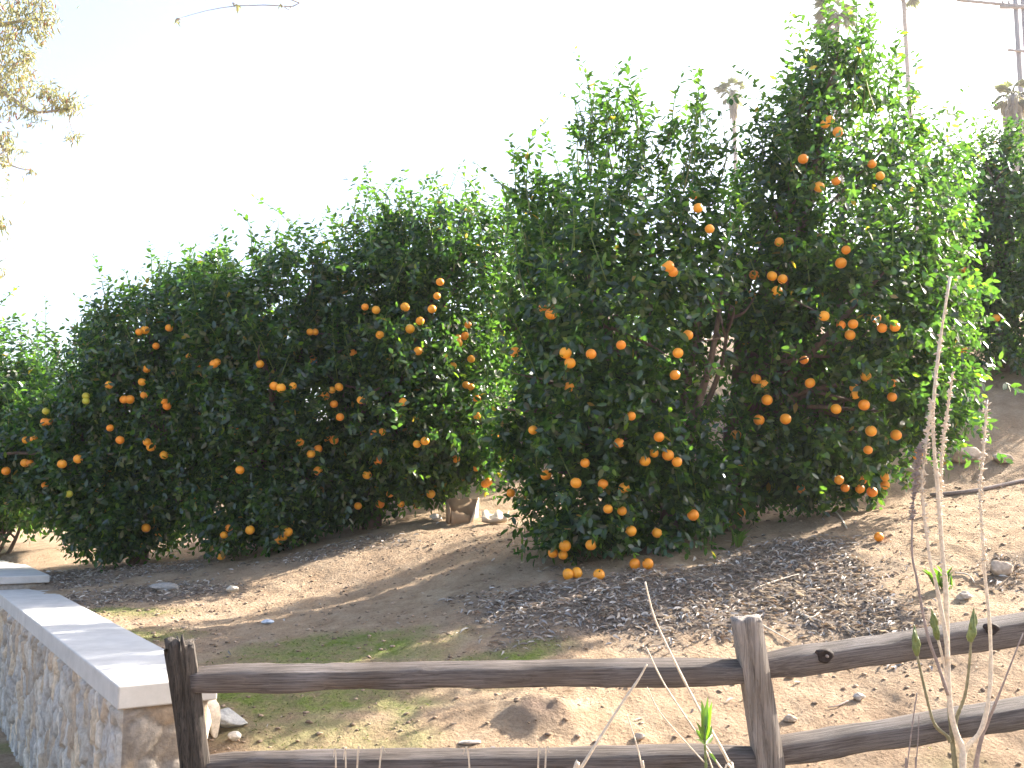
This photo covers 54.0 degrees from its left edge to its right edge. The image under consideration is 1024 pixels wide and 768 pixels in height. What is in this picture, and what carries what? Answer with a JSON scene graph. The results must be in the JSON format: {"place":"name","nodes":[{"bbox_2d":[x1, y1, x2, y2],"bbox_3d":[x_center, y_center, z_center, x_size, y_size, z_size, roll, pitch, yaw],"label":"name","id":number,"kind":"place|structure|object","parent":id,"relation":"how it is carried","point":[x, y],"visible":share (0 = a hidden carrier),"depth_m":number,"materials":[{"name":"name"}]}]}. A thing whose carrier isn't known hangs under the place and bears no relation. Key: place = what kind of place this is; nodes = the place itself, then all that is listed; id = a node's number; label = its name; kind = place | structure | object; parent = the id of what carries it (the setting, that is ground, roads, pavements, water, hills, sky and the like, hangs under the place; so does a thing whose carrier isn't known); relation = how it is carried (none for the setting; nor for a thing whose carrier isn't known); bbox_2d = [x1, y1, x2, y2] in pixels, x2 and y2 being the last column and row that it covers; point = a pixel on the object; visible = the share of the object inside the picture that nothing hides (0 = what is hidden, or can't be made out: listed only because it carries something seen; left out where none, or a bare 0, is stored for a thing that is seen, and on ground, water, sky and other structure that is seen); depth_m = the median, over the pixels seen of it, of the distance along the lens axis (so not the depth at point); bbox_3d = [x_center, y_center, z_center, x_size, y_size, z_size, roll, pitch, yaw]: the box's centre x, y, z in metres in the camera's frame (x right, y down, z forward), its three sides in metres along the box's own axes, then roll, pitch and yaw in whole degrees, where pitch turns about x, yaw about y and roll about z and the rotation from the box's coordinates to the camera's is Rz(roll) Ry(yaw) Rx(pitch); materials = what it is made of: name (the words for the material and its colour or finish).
{"place":"outdoors","nodes":[
{"label":"outdoors","id":0,"kind":"place"},
{"bbox_2d":[0,317,1023,767],"bbox_3d":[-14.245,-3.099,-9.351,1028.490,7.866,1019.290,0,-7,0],"label":"ground","id":1,"kind":"structure","parent":0,"point":[508,719],"depth_m":6.67,"materials":[{"name":"soil"}]},
{"bbox_2d":[0,560,49,589],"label":"stone wall","id":2,"kind":"structure","parent":1,"relation":"on","point":[16,576],"depth_m":9.41,"materials":[{"name":"stone"}]},
{"bbox_2d":[0,286,81,553],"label":"orange tree","id":3,"kind":"object","parent":1,"relation":"on","point":[19,369],"visible":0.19,"depth_m":11.97,"materials":[{"name":"green plant"}]},
{"bbox_2d":[0,589,216,767],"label":"stone wall","id":4,"kind":"structure","parent":1,"relation":"on","point":[81,686],"depth_m":5.68,"materials":[{"name":"stone"}]},
{"bbox_2d":[0,222,241,572],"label":"orange tree","id":5,"kind":"object","parent":1,"relation":"on","point":[126,490],"visible":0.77,"depth_m":10.09,"materials":[{"name":"green plant"}]},
{"bbox_2d":[57,460,66,467],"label":"orange","id":6,"kind":"object","parent":5,"relation":"attached to","point":[61,463],"visible":1,"depth_m":9.77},
{"bbox_2d":[0,0,299,280],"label":"eucalyptus tree","id":7,"kind":"object","parent":1,"relation":"on","point":[6,39],"visible":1,"depth_m":17.65,"materials":[{"name":"green plant"}]},
{"bbox_2d":[208,700,220,738],"bbox_3d":[-1.517,1.691,5.070,0.088,0.207,0.102,0,-7,0],"label":"rock","id":8,"kind":"object","parent":1,"relation":"on","point":[214,708],"visible":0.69,"depth_m":5.05,"materials":[{"name":"stone"}]},
{"bbox_2d":[226,585,238,591],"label":"rock","id":9,"kind":"object","parent":1,"relation":"on","point":[231,588],"visible":1,"depth_m":8.41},
{"bbox_2d":[220,707,247,727],"bbox_3d":[-1.456,1.713,5.148,0.190,0.108,0.136,6,-9,-42],"label":"rock","id":10,"kind":"object","parent":1,"relation":"on","point":[229,718],"visible":0.78,"depth_m":5.12,"materials":[{"name":"stone"}]},
{"bbox_2d":[228,731,241,740],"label":"rock","id":11,"kind":"object","parent":1,"relation":"on","point":[234,735],"visible":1,"depth_m":4.99,"materials":[{"name":"stone"}]},
{"bbox_2d":[149,194,389,562],"bbox_3d":[-2.426,-0.070,10.334,2.468,3.756,2.143,0,-7,0],"label":"orange tree","id":12,"kind":"object","parent":1,"relation":"on","point":[272,492],"visible":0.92,"depth_m":9.75,"materials":[{"name":"green plant"}]},
{"bbox_2d":[245,525,254,534],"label":"orange","id":13,"kind":"object","parent":12,"relation":"attached to","point":[249,529],"visible":1,"depth_m":9.43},
{"bbox_2d":[276,380,285,391],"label":"orange","id":14,"kind":"object","parent":12,"relation":"attached to","point":[280,387],"visible":1,"depth_m":9.38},
{"bbox_2d":[274,156,558,529],"bbox_3d":[-1.052,-0.441,10.538,3.057,3.986,2.660,6,-9,-44],"label":"orange tree","id":15,"kind":"object","parent":1,"relation":"on","point":[437,403],"visible":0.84,"depth_m":10.05,"materials":[{"name":"green plant"}]},
{"bbox_2d":[405,324,414,333],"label":"orange","id":16,"kind":"object","parent":15,"relation":"attached to","point":[409,328],"visible":1,"depth_m":9.59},
{"bbox_2d":[429,513,442,520],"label":"rock","id":17,"kind":"object","parent":1,"relation":"on","point":[435,517],"visible":1,"depth_m":10.06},
{"bbox_2d":[446,497,478,523],"bbox_3d":[-0.497,1.256,9.967,0.334,0.262,0.313,0,-7,0],"label":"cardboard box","id":18,"kind":"object","parent":1,"relation":"on","point":[461,511],"visible":0.88,"depth_m":10.05,"materials":[{"name":"cardboard"}]},
{"bbox_2d":[458,740,480,744],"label":"rock","id":19,"kind":"object","parent":1,"relation":"on","point":[466,742],"visible":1,"depth_m":5.02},
{"bbox_2d":[482,510,508,523],"bbox_3d":[-0.159,1.278,9.679,0.262,0.130,0.185,0,-7,0],"label":"rock","id":20,"kind":"object","parent":1,"relation":"on","point":[497,517],"visible":0.91,"depth_m":9.67,"materials":[{"name":"stone"}]},
{"bbox_2d":[89,606,929,747],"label":"grass","id":21,"kind":"structure","parent":1,"relation":"on","point":[322,660],"depth_m":6.08,"materials":[{"name":"plant"}]},
{"bbox_2d":[44,440,1023,763],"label":"leaf litter","id":22,"kind":"object","parent":1,"relation":"on","point":[654,590],"visible":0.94,"depth_m":6.85,"materials":[{"name":"plant"}]},
{"bbox_2d":[149,582,180,590],"bbox_3d":[-3.017,1.761,8.726,0.269,0.079,0.126,0,-7,0],"label":"rock","id":23,"kind":"object","parent":22,"relation":"on","point":[165,585],"visible":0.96,"depth_m":8.68,"materials":[{"name":"stone"}]},
{"bbox_2d":[59,468,1023,765],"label":"soil clods","id":24,"kind":"object","parent":1,"relation":"on","point":[531,610],"visible":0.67,"depth_m":7.08,"materials":[{"name":"soil"}]},
{"bbox_2d":[560,568,572,579],"bbox_3d":[0.399,1.378,7.274,0.097,0.084,0.082,4,-8,-33],"label":"orange","id":25,"kind":"object","parent":1,"relation":"on","point":[567,573],"visible":0.95,"depth_m":7.25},
{"bbox_2d":[572,567,581,577],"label":"orange","id":26,"kind":"object","parent":1,"relation":"on","point":[577,572],"visible":0.98,"depth_m":7.28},
{"bbox_2d":[473,200,706,420],"bbox_3d":[0.950,-0.788,13.131,3.358,3.328,2.475,0,-7,0],"label":"orange tree","id":27,"kind":"object","parent":1,"relation":"on","point":[667,359],"depth_m":12.89,"materials":[{"name":"green plant"}]},
{"bbox_2d":[164,612,1023,767],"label":"rail fence","id":28,"kind":"object","parent":1,"relation":"on","point":[754,667],"visible":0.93,"depth_m":4.38,"materials":[{"name":"brown wood"}]},
{"bbox_2d":[593,569,604,579],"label":"orange","id":29,"kind":"object","parent":1,"relation":"on","point":[599,574],"visible":0.96,"depth_m":7.15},
{"bbox_2d":[573,664,647,767],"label":"dry stalk","id":30,"kind":"object","parent":1,"relation":"on","point":[577,764],"visible":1,"depth_m":3.00,"materials":[{"name":"plant"}]},
{"bbox_2d":[465,46,795,567],"bbox_3d":[0.887,-0.642,8.290,2.594,4.340,2.474,0,-7,0],"label":"orange tree","id":31,"kind":"object","parent":1,"relation":"on","point":[586,417],"visible":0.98,"depth_m":7.87,"materials":[{"name":"green plant"}]},
{"bbox_2d":[545,308,556,319],"bbox_3d":[0.294,-0.539,7.513,0.090,0.116,0.090,8,3,2],"label":"orange","id":32,"kind":"object","parent":31,"relation":"attached to","point":[549,315],"visible":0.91,"depth_m":7.48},
{"bbox_2d":[559,538,570,551],"bbox_3d":[0.389,1.183,7.439,0.090,0.116,0.090,-10,-4,-7],"label":"orange","id":33,"kind":"object","parent":31,"relation":"attached to","point":[564,545],"visible":0.95,"depth_m":7.41,"materials":[{"name":"food"}]},
{"bbox_2d":[559,343,571,358],"bbox_3d":[0.395,-0.243,7.372,0.090,0.116,0.090,10,13,16],"label":"orange","id":34,"kind":"object","parent":31,"relation":"attached to","point":[565,353],"visible":0.93,"depth_m":7.34,"materials":[{"name":"food"}]},
{"bbox_2d":[564,354,575,367],"bbox_3d":[0.425,-0.165,7.368,0.083,0.103,0.082,4,-8,-32],"label":"orange","id":35,"kind":"object","parent":31,"relation":"attached to","point":[570,362],"visible":0.94,"depth_m":7.34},
{"bbox_2d":[570,477,581,487],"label":"orange","id":36,"kind":"object","parent":31,"relation":"attached to","point":[576,482],"visible":1,"depth_m":7.38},
{"bbox_2d":[580,456,589,467],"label":"orange","id":37,"kind":"object","parent":31,"relation":"attached to","point":[584,462],"visible":1,"depth_m":7.40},
{"bbox_2d":[585,539,595,549],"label":"orange","id":38,"kind":"object","parent":31,"relation":"attached to","point":[589,545],"visible":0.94,"depth_m":7.37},
{"bbox_2d":[586,349,595,358],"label":"orange","id":39,"kind":"object","parent":31,"relation":"attached to","point":[590,353],"visible":1,"depth_m":7.28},
{"bbox_2d":[598,479,607,488],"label":"orange","id":40,"kind":"object","parent":31,"relation":"attached to","point":[603,483],"visible":1,"depth_m":7.39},
{"bbox_2d":[603,501,612,513],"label":"orange","id":41,"kind":"object","parent":31,"relation":"attached to","point":[607,508],"visible":1,"depth_m":7.34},
{"bbox_2d":[616,340,625,349],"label":"orange","id":42,"kind":"object","parent":31,"relation":"attached to","point":[620,344],"visible":1,"depth_m":7.30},
{"bbox_2d":[617,506,626,515],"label":"orange","id":43,"kind":"object","parent":31,"relation":"attached to","point":[622,511],"visible":0.98,"depth_m":7.42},
{"bbox_2d":[625,526,636,535],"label":"orange","id":44,"kind":"object","parent":31,"relation":"attached to","point":[631,531],"visible":0.98,"depth_m":7.44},
{"bbox_2d":[639,456,650,465],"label":"orange","id":45,"kind":"object","parent":31,"relation":"attached to","point":[644,462],"visible":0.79,"depth_m":7.48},
{"bbox_2d":[652,526,661,537],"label":"orange","id":46,"kind":"object","parent":31,"relation":"attached to","point":[656,532],"visible":1,"depth_m":7.58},
{"bbox_2d":[654,431,663,441],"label":"orange","id":47,"kind":"object","parent":31,"relation":"attached to","point":[658,436],"visible":1,"depth_m":7.38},
{"bbox_2d":[662,445,673,460],"bbox_3d":[1.172,0.516,7.532,0.090,0.116,0.090,10,1,7],"label":"orange","id":48,"kind":"object","parent":31,"relation":"hanging from","point":[669,456],"visible":0.93,"depth_m":7.50,"materials":[{"name":"food"}]},
{"bbox_2d":[662,260,673,271],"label":"orange","id":49,"kind":"object","parent":31,"relation":"attached to","point":[669,265],"visible":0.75,"depth_m":7.42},
{"bbox_2d":[670,368,679,379],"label":"orange","id":50,"kind":"object","parent":31,"relation":"attached to","point":[674,374],"visible":1,"depth_m":7.45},
{"bbox_2d":[672,454,681,466],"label":"orange","id":51,"kind":"object","parent":31,"relation":"attached to","point":[676,461],"visible":1,"depth_m":7.48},
{"bbox_2d":[673,346,682,357],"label":"orange","id":52,"kind":"object","parent":31,"relation":"attached to","point":[677,352],"visible":1,"depth_m":7.31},
{"bbox_2d":[687,509,698,520],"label":"orange","id":53,"kind":"object","parent":31,"relation":"attached to","point":[692,514],"visible":0.97,"depth_m":7.52,"materials":[{"name":"food"}]},
{"bbox_2d":[693,202,702,212],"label":"orange","id":54,"kind":"object","parent":31,"relation":"attached to","point":[697,207],"visible":1,"depth_m":7.79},
{"bbox_2d":[628,558,639,568],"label":"orange","id":55,"kind":"object","parent":1,"relation":"on","point":[634,563],"visible":0.98,"depth_m":7.36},
{"bbox_2d":[627,715,644,767],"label":"dry stalk","id":56,"kind":"object","parent":1,"relation":"on","point":[642,764],"visible":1,"depth_m":2.85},
{"bbox_2d":[642,558,653,568],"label":"orange","id":57,"kind":"object","parent":1,"relation":"on","point":[647,563],"visible":0.99,"depth_m":7.32,"materials":[{"name":"food"}]},
{"bbox_2d":[647,687,712,767],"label":"dry stalk","id":58,"kind":"object","parent":1,"relation":"on","point":[679,735],"visible":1,"depth_m":2.90,"materials":[{"name":"plant"}]},
{"bbox_2d":[644,582,733,767],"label":"dry stalk","id":59,"kind":"object","parent":1,"relation":"on","point":[699,710],"visible":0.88,"depth_m":3.02,"materials":[{"name":"plant"}]},
{"bbox_2d":[646,647,731,767],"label":"dry stalk","id":60,"kind":"object","parent":1,"relation":"on","point":[708,750],"visible":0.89,"depth_m":2.96,"materials":[{"name":"plant"}]},
{"bbox_2d":[695,698,716,767],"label":"green sprout","id":61,"kind":"object","parent":1,"relation":"on","point":[704,732],"visible":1,"depth_m":2.91,"materials":[{"name":"green plant"}]},
{"bbox_2d":[712,75,747,253],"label":"palm tree","id":62,"kind":"object","parent":1,"relation":"on","point":[722,88],"visible":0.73,"depth_m":77.73,"materials":[{"name":"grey plant"}]},
{"bbox_2d":[731,529,750,547],"bbox_3d":[1.777,1.187,7.802,0.193,0.169,0.236,0,-7,0],"label":"weed","id":63,"kind":"object","parent":1,"relation":"on","point":[738,539],"visible":1,"depth_m":7.78,"materials":[{"name":"green plant"}]},
{"bbox_2d":[751,573,799,590],"bbox_3d":[1.823,1.370,6.962,0.472,0.102,0.033,4,-8,-32],"label":"fallen stick","id":64,"kind":"object","parent":1,"relation":"on","point":[753,589],"visible":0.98,"depth_m":6.96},
{"bbox_2d":[783,714,797,721],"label":"rock","id":65,"kind":"object","parent":1,"relation":"on","point":[789,718],"visible":1,"depth_m":5.27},
{"bbox_2d":[810,0,858,303],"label":"palm tree","id":66,"kind":"object","parent":1,"relation":"on","point":[819,17],"visible":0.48,"depth_m":52.28,"materials":[{"name":"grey plant"}]},
{"bbox_2d":[671,0,1023,531],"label":"orange tree","id":67,"kind":"object","parent":1,"relation":"on","point":[868,281],"visible":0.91,"depth_m":8.41,"materials":[{"name":"green plant"}]},
{"bbox_2d":[705,224,713,233],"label":"orange","id":68,"kind":"object","parent":67,"relation":"attached to","point":[709,228],"visible":1,"depth_m":7.72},
{"bbox_2d":[751,373,760,383],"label":"orange","id":69,"kind":"object","parent":67,"relation":"attached to","point":[757,380],"visible":0.99,"depth_m":8.18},
{"bbox_2d":[753,413,764,424],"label":"orange","id":70,"kind":"object","parent":67,"relation":"attached to","point":[758,422],"visible":0.94,"depth_m":8.10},
{"bbox_2d":[761,392,772,404],"bbox_3d":[2.060,0.114,8.104,0.090,0.116,0.090,4,-20,36],"label":"orange","id":71,"kind":"object","parent":67,"relation":"attached to","point":[766,399],"visible":1,"depth_m":8.07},
{"bbox_2d":[767,269,776,280],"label":"orange","id":72,"kind":"object","parent":67,"relation":"attached to","point":[771,275],"visible":1,"depth_m":8.19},
{"bbox_2d":[774,235,783,246],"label":"orange","id":73,"kind":"object","parent":67,"relation":"attached to","point":[779,240],"visible":0.99,"depth_m":8.31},
{"bbox_2d":[778,273,786,283],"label":"orange","id":74,"kind":"object","parent":67,"relation":"attached to","point":[782,278],"visible":0.97,"depth_m":7.99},
{"bbox_2d":[780,411,790,423],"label":"orange","id":75,"kind":"object","parent":67,"relation":"attached to","point":[785,418],"visible":1,"depth_m":8.03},
{"bbox_2d":[798,152,807,163],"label":"orange","id":76,"kind":"object","parent":67,"relation":"attached to","point":[802,158],"visible":1,"depth_m":8.30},
{"bbox_2d":[805,376,814,387],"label":"orange","id":77,"kind":"object","parent":67,"relation":"attached to","point":[809,382],"visible":1,"depth_m":8.03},
{"bbox_2d":[814,179,824,191],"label":"orange","id":78,"kind":"object","parent":67,"relation":"attached to","point":[817,187],"visible":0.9,"depth_m":8.15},
{"bbox_2d":[819,311,829,320],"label":"orange","id":79,"kind":"object","parent":67,"relation":"attached to","point":[825,315],"visible":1,"depth_m":7.76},
{"bbox_2d":[830,403,841,413],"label":"orange","id":80,"kind":"object","parent":67,"relation":"attached to","point":[835,408],"visible":1,"depth_m":7.92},
{"bbox_2d":[834,475,843,484],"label":"orange","id":81,"kind":"object","parent":67,"relation":"attached to","point":[838,479],"visible":1,"depth_m":8.14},
{"bbox_2d":[835,257,846,267],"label":"orange","id":82,"kind":"object","parent":67,"relation":"attached to","point":[840,262],"visible":1,"depth_m":7.99,"materials":[{"name":"food"}]},
{"bbox_2d":[841,244,850,253],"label":"orange","id":83,"kind":"object","parent":67,"relation":"attached to","point":[845,249],"visible":1,"depth_m":7.97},
{"bbox_2d":[844,329,855,339],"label":"orange","id":84,"kind":"object","parent":67,"relation":"attached to","point":[850,335],"visible":0.99,"depth_m":7.90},
{"bbox_2d":[848,316,857,328],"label":"orange","id":85,"kind":"object","parent":67,"relation":"attached to","point":[853,324],"visible":1,"depth_m":7.84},
{"bbox_2d":[855,482,864,493],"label":"orange","id":86,"kind":"object","parent":67,"relation":"attached to","point":[859,489],"visible":0.93,"depth_m":8.37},
{"bbox_2d":[858,398,869,409],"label":"orange","id":87,"kind":"object","parent":67,"relation":"attached to","point":[864,404],"visible":1,"depth_m":7.91,"materials":[{"name":"food"}]},
{"bbox_2d":[865,423,876,435],"bbox_3d":[2.846,0.363,7.968,0.088,0.106,0.090,0,-7,-4],"label":"orange","id":88,"kind":"object","parent":67,"relation":"attached to","point":[871,431],"visible":0.98,"depth_m":7.94,"materials":[{"name":"food"}]},
{"bbox_2d":[866,486,877,496],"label":"orange","id":89,"kind":"object","parent":67,"relation":"attached to","point":[872,492],"visible":0.94,"depth_m":8.40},
{"bbox_2d":[875,172,884,179],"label":"orange","id":90,"kind":"object","parent":67,"relation":"attached to","point":[879,175],"visible":1,"depth_m":8.06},
{"bbox_2d":[877,321,886,332],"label":"orange","id":91,"kind":"object","parent":67,"relation":"attached to","point":[881,327],"visible":1,"depth_m":7.79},
{"bbox_2d":[887,392,896,401],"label":"orange","id":92,"kind":"object","parent":67,"relation":"attached to","point":[892,396],"visible":1,"depth_m":8.01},
{"bbox_2d":[890,323,899,331],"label":"orange","id":93,"kind":"object","parent":67,"relation":"attached to","point":[895,328],"visible":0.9,"depth_m":7.77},
{"bbox_2d":[890,428,901,439],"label":"orange","id":94,"kind":"object","parent":67,"relation":"attached to","point":[895,434],"visible":1,"depth_m":8.09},
{"bbox_2d":[853,693,865,700],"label":"rock","id":95,"kind":"object","parent":1,"relation":"on","point":[858,696],"visible":1,"depth_m":5.47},
{"bbox_2d":[874,532,883,541],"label":"orange","id":96,"kind":"object","parent":1,"relation":"on","point":[878,536],"visible":1,"depth_m":7.54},
{"bbox_2d":[880,0,920,278],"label":"palm tree","id":97,"kind":"object","parent":1,"relation":"on","point":[914,4],"visible":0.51,"depth_m":64.89,"materials":[{"name":"grey plant"}]},
{"bbox_2d":[905,693,916,767],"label":"dry stalk","id":98,"kind":"object","parent":1,"relation":"on","point":[906,762],"visible":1,"depth_m":2.80,"materials":[{"name":"plant"}]},
{"bbox_2d":[915,715,918,767],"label":"dry stalk","id":99,"kind":"object","parent":1,"relation":"on","point":[917,745],"visible":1,"depth_m":2.80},
{"bbox_2d":[922,566,952,589],"bbox_3d":[2.837,1.275,6.639,0.264,0.169,0.156,1,-7,-10],"label":"weed","id":100,"kind":"object","parent":1,"relation":"on","point":[938,576],"visible":0.5,"depth_m":6.63,"materials":[{"name":"green plant"}]},
{"bbox_2d":[903,98,1023,382],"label":"orange tree","id":101,"kind":"object","parent":1,"relation":"on","point":[1001,235],"visible":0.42,"depth_m":11.48,"materials":[{"name":"green plant"}]},
{"bbox_2d":[956,591,972,599],"bbox_3d":[2.917,1.365,6.481,0.103,0.063,0.079,0,-7,0],"label":"rock","id":102,"kind":"object","parent":1,"relation":"on","point":[964,595],"visible":1,"depth_m":6.46,"materials":[{"name":"stone"}]},
{"bbox_2d":[949,447,981,462],"bbox_3d":[4.356,0.694,9.662,0.292,0.175,0.178,0,-7,0],"label":"rock","id":103,"kind":"object","parent":1,"relation":"on","point":[974,452],"visible":0.69,"depth_m":9.60,"materials":[{"name":"stone"}]},
{"bbox_2d":[908,275,1022,767],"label":"budding plant","id":104,"kind":"object","parent":1,"relation":"on","point":[953,736],"visible":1,"depth_m":2.95,"materials":[{"name":"plant"}]},
{"bbox_2d":[930,479,1023,496],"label":"fallen stick","id":105,"kind":"object","parent":1,"relation":"on","point":[950,493],"visible":0.89,"depth_m":9.04,"materials":[{"name":"wood"}]},
{"bbox_2d":[956,0,1023,98],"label":"utility pole","id":106,"kind":"object","parent":1,"relation":"on","point":[1015,6],"visible":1,"depth_m":54.46,"materials":[{"name":"grey wood"}]},
{"bbox_2d":[990,560,1012,575],"bbox_3d":[3.325,1.257,6.833,0.164,0.118,0.105,0,-7,0],"label":"rock","id":107,"kind":"object","parent":1,"relation":"on","point":[998,568],"visible":1,"depth_m":6.80,"materials":[{"name":"stone"}]},
{"bbox_2d":[993,453,1013,463],"bbox_3d":[4.669,0.709,9.559,0.192,0.114,0.153,0,-7,0],"label":"rock","id":108,"kind":"object","parent":1,"relation":"on","point":[1004,460],"visible":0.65,"depth_m":9.51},
{"bbox_2d":[990,78,1023,314],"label":"palm tree","id":109,"kind":"object","parent":1,"relation":"on","point":[1012,104],"visible":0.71,"depth_m":47.64,"materials":[{"name":"green plant"}]},
{"bbox_2d":[0,0,1023,460],"label":"sky","id":110,"kind":"structure","parent":0,"point":[204,115],"materials":[{"name":"white"}]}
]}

